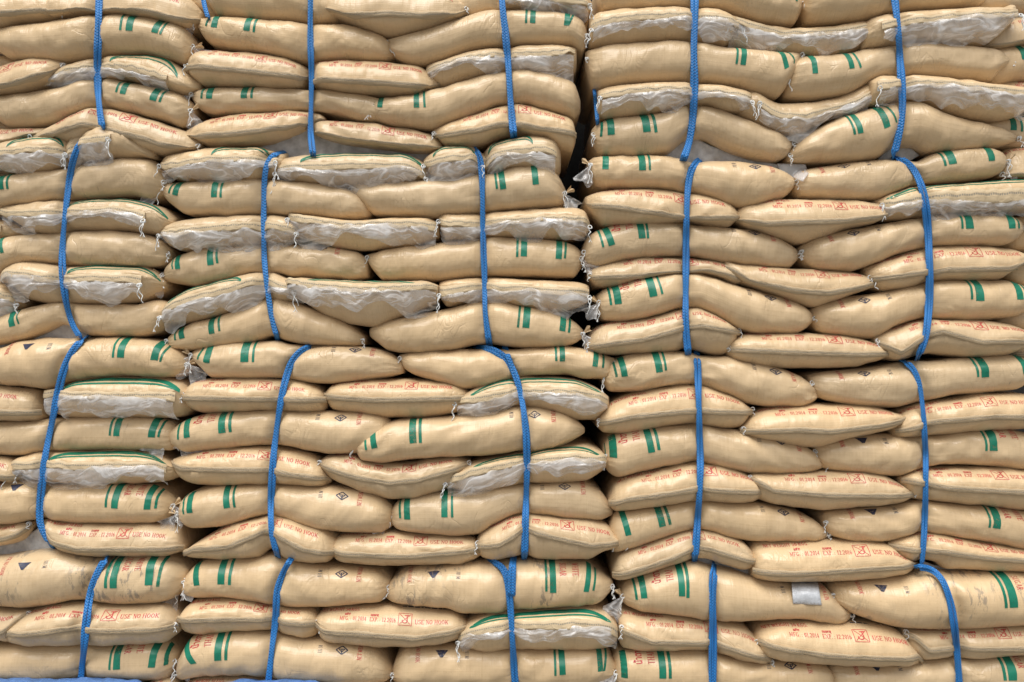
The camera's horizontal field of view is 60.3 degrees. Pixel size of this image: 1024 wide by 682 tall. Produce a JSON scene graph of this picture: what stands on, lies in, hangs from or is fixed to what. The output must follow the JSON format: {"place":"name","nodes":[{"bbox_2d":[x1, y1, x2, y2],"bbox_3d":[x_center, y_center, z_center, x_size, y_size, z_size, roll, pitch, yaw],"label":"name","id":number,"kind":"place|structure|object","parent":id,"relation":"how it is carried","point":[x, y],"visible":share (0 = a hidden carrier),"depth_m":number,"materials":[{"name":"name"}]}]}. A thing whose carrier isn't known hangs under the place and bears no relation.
{"place":"outdoors","nodes":[
{"label":"outdoors","id":0,"kind":"place"},
{"label":"ground","id":1,"kind":"structure","parent":0,"visible":0},
{"bbox_2d":[150,672,187,681],"bbox_3d":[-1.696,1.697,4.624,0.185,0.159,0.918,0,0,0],"label":"sugar sack","id":2,"kind":"object","parent":1,"relation":"on","point":[175,679],"visible":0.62,"depth_m":4.26,"materials":[{"name":"beige"}]},
{"bbox_2d":[0,630,193,680],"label":"sugar sack","id":3,"kind":"object","parent":2,"relation":"on","point":[150,661],"visible":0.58,"depth_m":4.20,"materials":[{"name":"beige"}]},
{"bbox_2d":[0,606,38,641],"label":"sugar sack","id":4,"kind":"object","parent":3,"relation":"on","point":[10,617],"visible":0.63,"depth_m":4.20,"materials":[{"name":"beige"}]},
{"bbox_2d":[0,548,203,607],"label":"sugar sack","id":5,"kind":"object","parent":4,"relation":"on","point":[39,577],"visible":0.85,"depth_m":4.17,"materials":[{"name":"beige fabric"}]},
{"bbox_2d":[44,513,219,556],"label":"sugar sack","id":6,"kind":"object","parent":5,"relation":"on","point":[160,538],"visible":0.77,"depth_m":4.20,"materials":[{"name":"beige"}]},
{"bbox_2d":[0,477,204,528],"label":"sugar sack","id":7,"kind":"object","parent":6,"relation":"on","point":[154,502],"visible":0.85,"depth_m":4.21,"materials":[{"name":"beige"}]},
{"bbox_2d":[1,449,186,489],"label":"sugar sack","id":8,"kind":"object","parent":7,"relation":"on","point":[90,468],"visible":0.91,"depth_m":4.20,"materials":[{"name":"fabric"}]},
{"bbox_2d":[5,594,196,646],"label":"sugar sack","id":9,"kind":"object","parent":3,"relation":"on","point":[58,624],"visible":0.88,"depth_m":4.15,"materials":[{"name":"beige"}]},
{"bbox_2d":[186,675,276,681],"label":"sugar sack","id":10,"kind":"object","parent":1,"relation":"on","point":[222,678],"visible":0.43,"depth_m":4.25,"materials":[{"name":"beige"}]},
{"bbox_2d":[171,630,399,681],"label":"sugar sack","id":11,"kind":"object","parent":10,"relation":"on","point":[317,657],"visible":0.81,"depth_m":4.18,"materials":[{"name":"beige fabric"}]},
{"bbox_2d":[176,597,322,637],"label":"sugar sack","id":12,"kind":"object","parent":11,"relation":"on","point":[200,616],"visible":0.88,"depth_m":4.19,"materials":[{"name":"beige"}]},
{"bbox_2d":[163,549,397,606],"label":"sugar sack","id":13,"kind":"object","parent":12,"relation":"on","point":[333,582],"visible":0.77,"depth_m":4.19,"materials":[{"name":"beige fabric"}]},
{"bbox_2d":[183,514,340,562],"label":"sugar sack","id":14,"kind":"object","parent":13,"relation":"on","point":[296,541],"visible":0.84,"depth_m":4.17,"materials":[{"name":"beige"}]},
{"bbox_2d":[158,480,397,532],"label":"sugar sack","id":15,"kind":"object","parent":14,"relation":"on","point":[334,505],"visible":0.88,"depth_m":4.19,"materials":[{"name":"beige fabric"}]},
{"bbox_2d":[171,445,333,486],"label":"sugar sack","id":16,"kind":"object","parent":15,"relation":"on","point":[245,465],"visible":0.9,"depth_m":4.19,"materials":[{"name":"beige"}]},
{"bbox_2d":[0,413,205,455],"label":"sugar sack","id":17,"kind":"object","parent":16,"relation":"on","point":[83,433],"visible":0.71,"depth_m":4.22,"materials":[{"name":"beige"}]},
{"bbox_2d":[43,374,211,419],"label":"sugar sack","id":18,"kind":"object","parent":17,"relation":"on","point":[128,396],"visible":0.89,"depth_m":4.18,"materials":[{"name":"fabric"}]},
{"bbox_2d":[0,336,206,388],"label":"sugar sack","id":19,"kind":"object","parent":18,"relation":"on","point":[35,363],"visible":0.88,"depth_m":4.19,"materials":[{"name":"beige"}]},
{"bbox_2d":[0,300,186,344],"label":"sugar sack","id":20,"kind":"object","parent":19,"relation":"on","point":[105,320],"visible":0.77,"depth_m":4.22,"materials":[{"name":"beige"}]},
{"bbox_2d":[0,262,192,306],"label":"sugar sack","id":21,"kind":"object","parent":20,"relation":"on","point":[110,286],"visible":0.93,"depth_m":4.19,"materials":[{"name":"beige plastic"}]},
{"bbox_2d":[0,230,187,273],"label":"sugar sack","id":22,"kind":"object","parent":21,"relation":"on","point":[110,248],"visible":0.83,"depth_m":4.21,"materials":[{"name":"beige"}]},
{"bbox_2d":[0,198,192,238],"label":"sugar sack","id":23,"kind":"object","parent":22,"relation":"on","point":[118,214],"visible":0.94,"depth_m":4.20,"materials":[{"name":"beige paper"}]},
{"bbox_2d":[0,158,194,219],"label":"sugar sack","id":24,"kind":"object","parent":23,"relation":"on","point":[133,178],"visible":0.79,"depth_m":4.20,"materials":[{"name":"beige"}]},
{"bbox_2d":[153,244,382,287],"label":"sugar sack","id":25,"kind":"object","parent":21,"relation":"on","point":[201,267],"visible":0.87,"depth_m":4.22,"materials":[{"name":"beige"}]},
{"bbox_2d":[140,408,394,458],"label":"sugar sack","id":26,"kind":"object","parent":16,"relation":"on","point":[330,431],"visible":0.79,"depth_m":4.19,"materials":[{"name":"beige"}]},
{"bbox_2d":[179,378,332,412],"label":"sugar sack","id":27,"kind":"object","parent":26,"relation":"on","point":[215,395],"visible":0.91,"depth_m":4.19,"materials":[{"name":"beige"}]},
{"bbox_2d":[315,598,468,647],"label":"sugar sack","id":28,"kind":"object","parent":11,"relation":"on","point":[385,622],"visible":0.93,"depth_m":4.18,"materials":[{"name":"beige"}]},
{"bbox_2d":[600,639,833,681],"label":"sugar sack","id":29,"kind":"object","parent":1,"relation":"on","point":[631,665],"visible":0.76,"depth_m":4.20,"materials":[{"name":"beige"}]},
{"bbox_2d":[390,639,614,681],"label":"sugar sack","id":30,"kind":"object","parent":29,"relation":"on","point":[433,663],"visible":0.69,"depth_m":4.20,"materials":[{"name":"beige"}]},
{"bbox_2d":[455,596,617,661],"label":"sugar sack","id":31,"kind":"object","parent":30,"relation":"on","point":[589,627],"visible":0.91,"depth_m":4.17,"materials":[{"name":"beige plastic"}]},
{"bbox_2d":[382,553,614,613],"bbox_3d":[-0.063,1.190,4.616,1.126,0.264,0.939,0,0,0],"label":"sugar sack","id":32,"kind":"object","parent":31,"relation":"on","point":[476,585],"visible":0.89,"depth_m":4.18,"materials":[{"name":"beige fabric"}]},
{"bbox_2d":[333,526,479,565],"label":"sugar sack","id":33,"kind":"object","parent":32,"relation":"on","point":[392,546],"visible":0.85,"depth_m":4.20,"materials":[{"name":"beige"}]},
{"bbox_2d":[372,477,612,535],"bbox_3d":[-0.104,0.811,4.629,1.192,0.272,0.925,0,0,0],"label":"sugar sack","id":34,"kind":"object","parent":33,"relation":"on","point":[448,514],"visible":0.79,"depth_m":4.20,"materials":[{"name":"beige"}]},
{"bbox_2d":[317,453,472,498],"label":"sugar sack","id":35,"kind":"object","parent":34,"relation":"on","point":[410,478],"visible":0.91,"depth_m":4.18,"materials":[{"name":"beige"}]},
{"bbox_2d":[349,406,584,462],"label":"sugar sack","id":36,"kind":"object","parent":35,"relation":"on","point":[400,439],"visible":0.88,"depth_m":4.16,"materials":[{"name":"beige"}]},
{"bbox_2d":[324,374,469,417],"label":"sugar sack","id":37,"kind":"object","parent":36,"relation":"on","point":[406,396],"visible":0.91,"depth_m":4.19,"materials":[{"name":"beige"}]},
{"bbox_2d":[177,341,408,383],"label":"sugar sack","id":38,"kind":"object","parent":37,"relation":"on","point":[313,364],"visible":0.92,"depth_m":4.20,"materials":[{"name":"beige"}]},
{"bbox_2d":[164,299,379,350],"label":"sugar sack","id":39,"kind":"object","parent":38,"relation":"on","point":[305,324],"visible":0.9,"depth_m":4.21,"materials":[{"name":"beige"}]},
{"bbox_2d":[397,346,614,388],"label":"sugar sack","id":40,"kind":"object","parent":37,"relation":"on","point":[468,368],"visible":0.95,"depth_m":4.20,"materials":[{"name":"beige"}]},
{"bbox_2d":[370,301,591,352],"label":"sugar sack","id":41,"kind":"object","parent":40,"relation":"on","point":[462,327],"visible":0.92,"depth_m":4.19,"materials":[{"name":"beige"}]},
{"bbox_2d":[284,277,447,326],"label":"sugar sack","id":42,"kind":"object","parent":41,"relation":"on","point":[368,303],"visible":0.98,"depth_m":4.16,"materials":[{"name":"paper"}]},
{"bbox_2d":[365,237,598,284],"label":"sugar sack","id":43,"kind":"object","parent":42,"relation":"on","point":[522,258],"visible":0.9,"depth_m":4.21,"materials":[{"name":"beige"}]},
{"bbox_2d":[285,213,446,255],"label":"sugar sack","id":44,"kind":"object","parent":43,"relation":"on","point":[365,237],"visible":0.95,"depth_m":4.20,"materials":[{"name":"beige paper"}]},
{"bbox_2d":[153,179,376,219],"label":"sugar sack","id":45,"kind":"object","parent":44,"relation":"on","point":[197,199],"visible":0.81,"depth_m":4.20,"materials":[{"name":"beige"}]},
{"bbox_2d":[154,147,288,182],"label":"sugar sack","id":46,"kind":"object","parent":45,"relation":"on","point":[221,164],"visible":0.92,"depth_m":4.18,"materials":[{"name":"beige paper"}]},
{"bbox_2d":[186,110,326,147],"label":"sugar sack","id":47,"kind":"object","parent":46,"relation":"on","point":[253,129],"visible":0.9,"depth_m":4.21,"materials":[{"name":"beige"}]},
{"bbox_2d":[0,78,211,130],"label":"sugar sack","id":48,"kind":"object","parent":47,"relation":"on","point":[46,108],"visible":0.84,"depth_m":4.21,"materials":[{"name":"beige"}]},
{"bbox_2d":[44,55,205,102],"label":"sugar sack","id":49,"kind":"object","parent":48,"relation":"on","point":[154,71],"visible":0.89,"depth_m":4.21,"materials":[{"name":"beige paper"}]},
{"bbox_2d":[0,14,207,67],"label":"sugar sack","id":50,"kind":"object","parent":49,"relation":"on","point":[69,40],"visible":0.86,"depth_m":4.19,"materials":[{"name":"beige"}]},
{"bbox_2d":[186,87,378,123],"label":"sugar sack","id":51,"kind":"object","parent":47,"relation":"on","point":[329,105],"visible":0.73,"depth_m":4.23,"materials":[{"name":"beige"}]},
{"bbox_2d":[270,153,430,193],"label":"sugar sack","id":52,"kind":"object","parent":45,"relation":"on","point":[343,170],"visible":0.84,"depth_m":4.20,"materials":[{"name":"beige paper"}]},
{"bbox_2d":[305,120,442,153],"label":"sugar sack","id":53,"kind":"object","parent":52,"relation":"on","point":[376,136],"visible":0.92,"depth_m":4.22,"materials":[{"name":"beige"}]},
{"bbox_2d":[364,69,580,133],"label":"sugar sack","id":54,"kind":"object","parent":53,"relation":"on","point":[429,111],"visible":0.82,"depth_m":4.19,"materials":[{"name":"beige"}]},
{"bbox_2d":[308,60,439,97],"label":"sugar sack","id":55,"kind":"object","parent":54,"relation":"on","point":[376,79],"visible":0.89,"depth_m":4.19,"materials":[{"name":"beige"}]},
{"bbox_2d":[186,16,395,67],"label":"sugar sack","id":56,"kind":"object","parent":55,"relation":"on","point":[288,39],"visible":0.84,"depth_m":4.20,"materials":[{"name":"beige"}]},
{"bbox_2d":[426,44,576,87],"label":"sugar sack","id":57,"kind":"object","parent":54,"relation":"on","point":[559,60],"visible":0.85,"depth_m":4.20,"materials":[{"name":"beige paper"}]},
{"bbox_2d":[387,9,588,86],"bbox_3d":[-0.124,-1.468,4.619,0.988,0.274,0.897,0,0,0],"label":"sugar sack","id":58,"kind":"object","parent":57,"relation":"on","point":[424,48],"visible":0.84,"depth_m":4.19,"materials":[{"name":"beige"}]},
{"bbox_2d":[348,166,582,221],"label":"sugar sack","id":59,"kind":"object","parent":44,"relation":"on","point":[522,188],"visible":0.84,"depth_m":4.19,"materials":[{"name":"beige"}]},
{"bbox_2d":[451,375,608,420],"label":"sugar sack","id":60,"kind":"object","parent":36,"relation":"on","point":[573,397],"visible":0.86,"depth_m":4.18,"materials":[{"name":"fabric"}]},
{"bbox_2d":[440,433,607,497],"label":"sugar sack","id":61,"kind":"object","parent":34,"relation":"on","point":[582,457],"visible":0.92,"depth_m":4.18,"materials":[{"name":"fabric"}]},
{"bbox_2d":[474,513,627,559],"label":"sugar sack","id":62,"kind":"object","parent":32,"relation":"on","point":[554,538],"visible":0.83,"depth_m":4.17,"materials":[{"name":"beige"}]},
{"bbox_2d":[607,583,774,666],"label":"sugar sack","id":63,"kind":"object","parent":29,"relation":"on","point":[642,631],"visible":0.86,"depth_m":4.19,"materials":[{"name":"beige"}]},
{"bbox_2d":[827,656,1023,681],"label":"sugar sack","id":64,"kind":"object","parent":1,"relation":"on","point":[1005,669],"visible":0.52,"depth_m":4.21,"materials":[{"name":"beige"}]},
{"bbox_2d":[744,613,923,666],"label":"sugar sack","id":65,"kind":"object","parent":64,"relation":"on","point":[861,641],"visible":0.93,"depth_m":4.16,"materials":[{"name":"beige"}]},
{"bbox_2d":[603,557,855,623],"bbox_3d":[1.047,1.220,4.620,1.224,0.308,0.944,0,0,0],"label":"sugar sack","id":66,"kind":"object","parent":65,"relation":"on","point":[681,589],"visible":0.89,"depth_m":4.18,"materials":[{"name":"beige fabric"}]},
{"bbox_2d":[602,529,755,579],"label":"sugar sack","id":67,"kind":"object","parent":66,"relation":"on","point":[662,553],"visible":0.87,"depth_m":4.20,"materials":[{"name":"beige"}]},
{"bbox_2d":[605,499,831,551],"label":"sugar sack","id":68,"kind":"object","parent":67,"relation":"on","point":[758,520],"visible":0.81,"depth_m":4.21,"materials":[{"name":"beige"}]},
{"bbox_2d":[594,461,761,510],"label":"sugar sack","id":69,"kind":"object","parent":68,"relation":"on","point":[666,485],"visible":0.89,"depth_m":4.18,"materials":[{"name":"beige"}]},
{"bbox_2d":[589,424,828,476],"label":"sugar sack","id":70,"kind":"object","parent":69,"relation":"on","point":[629,453],"visible":0.82,"depth_m":4.19,"materials":[{"name":"beige fabric"}]},
{"bbox_2d":[591,384,754,433],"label":"sugar sack","id":71,"kind":"object","parent":70,"relation":"on","point":[628,412],"visible":0.89,"depth_m":4.19,"materials":[{"name":"beige"}]},
{"bbox_2d":[736,399,905,446],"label":"sugar sack","id":72,"kind":"object","parent":70,"relation":"on","point":[817,423],"visible":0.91,"depth_m":4.17,"materials":[{"name":"beige"}]},
{"bbox_2d":[592,351,817,406],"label":"sugar sack","id":73,"kind":"object","parent":72,"relation":"on","point":[756,384],"visible":0.92,"depth_m":4.20,"materials":[{"name":"beige"}]},
{"bbox_2d":[575,307,742,354],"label":"sugar sack","id":74,"kind":"object","parent":73,"relation":"on","point":[712,334],"visible":0.91,"depth_m":4.19,"materials":[{"name":"beige"}]},
{"bbox_2d":[701,333,888,367],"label":"sugar sack","id":75,"kind":"object","parent":73,"relation":"on","point":[798,350],"visible":0.89,"depth_m":4.19,"materials":[{"name":"beige"}]},
{"bbox_2d":[583,273,816,333],"bbox_3d":[0.902,-0.185,4.623,1.144,0.308,0.920,0,0,0],"label":"sugar sack","id":76,"kind":"object","parent":75,"relation":"on","point":[746,310],"visible":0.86,"depth_m":4.19,"materials":[{"name":"beige"}]},
{"bbox_2d":[799,280,1023,338],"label":"sugar sack","id":77,"kind":"object","parent":75,"relation":"on","point":[868,316],"visible":0.85,"depth_m":4.20,"materials":[{"name":"beige"}]},
{"bbox_2d":[724,262,877,307],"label":"sugar sack","id":78,"kind":"object","parent":77,"relation":"on","point":[808,288],"visible":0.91,"depth_m":4.19,"materials":[{"name":"beige"}]},
{"bbox_2d":[576,223,802,276],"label":"sugar sack","id":79,"kind":"object","parent":78,"relation":"on","point":[610,244],"visible":0.86,"depth_m":4.20,"materials":[{"name":"beige"}]},
{"bbox_2d":[579,189,739,238],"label":"sugar sack","id":80,"kind":"object","parent":79,"relation":"on","point":[604,209],"visible":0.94,"depth_m":4.18,"materials":[{"name":"beige"}]},
{"bbox_2d":[728,199,889,246],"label":"sugar sack","id":81,"kind":"object","parent":79,"relation":"on","point":[794,222],"visible":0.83,"depth_m":4.17,"materials":[{"name":"beige"}]},
{"bbox_2d":[573,155,798,208],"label":"sugar sack","id":82,"kind":"object","parent":81,"relation":"on","point":[736,184],"visible":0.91,"depth_m":4.19,"materials":[{"name":"beige"}]},
{"bbox_2d":[579,105,795,174],"bbox_3d":[0.879,-1.012,4.636,0.998,0.282,0.915,0,0,0],"label":"sugar sack","id":83,"kind":"object","parent":82,"relation":"on","point":[661,134],"visible":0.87,"depth_m":4.21,"materials":[{"name":"beige"}]},
{"bbox_2d":[584,82,756,147],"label":"sugar sack","id":84,"kind":"object","parent":83,"relation":"on","point":[626,100],"visible":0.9,"depth_m":4.18,"materials":[{"name":"beige paper"}]},
{"bbox_2d":[782,148,1016,201],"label":"sugar sack","id":85,"kind":"object","parent":81,"relation":"on","point":[868,181],"visible":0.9,"depth_m":4.21,"materials":[{"name":"beige"}]},
{"bbox_2d":[776,101,1023,175],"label":"sugar sack","id":86,"kind":"object","parent":85,"relation":"on","point":[866,135],"visible":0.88,"depth_m":4.19,"materials":[{"name":"beige"}]},
{"bbox_2d":[736,84,870,142],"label":"sugar sack","id":87,"kind":"object","parent":86,"relation":"on","point":[797,122],"visible":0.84,"depth_m":4.22,"materials":[{"name":"beige paper"}]},
{"bbox_2d":[576,40,804,124],"bbox_3d":[0.882,-1.316,4.618,1.063,0.282,0.921,0,0,0],"label":"sugar sack","id":88,"kind":"object","parent":87,"relation":"on","point":[767,74],"visible":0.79,"depth_m":4.18,"materials":[{"name":"beige"}]},
{"bbox_2d":[586,6,747,50],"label":"sugar sack","id":89,"kind":"object","parent":88,"relation":"on","point":[634,25],"visible":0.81,"depth_m":4.18,"materials":[{"name":"beige paper"}]},
{"bbox_2d":[774,42,1015,103],"bbox_3d":[1.874,-1.308,4.628,1.119,0.282,0.916,0,0,0],"label":"sugar sack","id":90,"kind":"object","parent":87,"relation":"on","point":[817,78],"visible":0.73,"depth_m":4.20,"materials":[{"name":"beige"}]},
{"bbox_2d":[858,5,1023,50],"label":"sugar sack","id":91,"kind":"object","parent":90,"relation":"on","point":[977,26],"visible":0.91,"depth_m":4.18,"materials":[{"name":"beige paper"}]},
{"bbox_2d":[863,75,1023,122],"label":"sugar sack","id":92,"kind":"object","parent":86,"relation":"on","point":[974,100],"visible":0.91,"depth_m":4.17,"materials":[{"name":"beige paper"}]},
{"bbox_2d":[790,213,1023,271],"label":"sugar sack","id":93,"kind":"object","parent":78,"relation":"on","point":[849,250],"visible":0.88,"depth_m":4.20,"materials":[{"name":"beige"}]},
{"bbox_2d":[866,179,1023,226],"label":"sugar sack","id":94,"kind":"object","parent":93,"relation":"on","point":[1000,197],"visible":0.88,"depth_m":4.19,"materials":[{"name":"beige paper"}]},
{"bbox_2d":[850,246,1023,295],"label":"sugar sack","id":95,"kind":"object","parent":77,"relation":"on","point":[909,269],"visible":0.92,"depth_m":4.20,"materials":[{"name":"beige"}]},
{"bbox_2d":[782,355,1023,407],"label":"sugar sack","id":96,"kind":"object","parent":72,"relation":"on","point":[884,384],"visible":0.91,"depth_m":4.20,"materials":[{"name":"beige fabric"}]},
{"bbox_2d":[864,319,1023,360],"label":"sugar sack","id":97,"kind":"object","parent":96,"relation":"on","point":[963,338],"visible":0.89,"depth_m":4.18,"materials":[{"name":"beige"}]},
{"bbox_2d":[742,534,917,581],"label":"sugar sack","id":98,"kind":"object","parent":66,"relation":"on","point":[826,559],"visible":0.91,"depth_m":4.17,"materials":[{"name":"beige"}]},
{"bbox_2d":[893,626,1023,659],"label":"sugar sack","id":99,"kind":"object","parent":64,"relation":"on","point":[975,643],"visible":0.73,"depth_m":4.20,"materials":[{"name":"beige"}]},
{"bbox_2d":[821,559,1023,629],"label":"sugar sack","id":100,"kind":"object","parent":99,"relation":"on","point":[914,598],"visible":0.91,"depth_m":4.17,"materials":[{"name":"beige fabric"}]},
{"bbox_2d":[885,531,1023,571],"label":"sugar sack","id":101,"kind":"object","parent":100,"relation":"on","point":[947,552],"visible":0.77,"depth_m":4.20,"materials":[{"name":"beige"}]},
{"bbox_2d":[794,498,1023,548],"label":"sugar sack","id":102,"kind":"object","parent":101,"relation":"on","point":[983,523],"visible":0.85,"depth_m":4.21,"materials":[{"name":"beige"}]},
{"bbox_2d":[747,468,916,509],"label":"sugar sack","id":103,"kind":"object","parent":102,"relation":"on","point":[820,489],"visible":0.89,"depth_m":4.18,"materials":[{"name":"beige"}]},
{"bbox_2d":[807,430,1023,475],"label":"sugar sack","id":104,"kind":"object","parent":103,"relation":"on","point":[883,453],"visible":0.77,"depth_m":4.20,"materials":[{"name":"beige"}]},
{"bbox_2d":[882,391,1023,437],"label":"sugar sack","id":105,"kind":"object","parent":104,"relation":"on","point":[1000,410],"visible":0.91,"depth_m":4.18,"materials":[{"name":"beige"}]},
{"bbox_2d":[887,464,1023,509],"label":"sugar sack","id":106,"kind":"object","parent":102,"relation":"on","point":[998,487],"visible":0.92,"depth_m":4.19,"materials":[{"name":"beige"}]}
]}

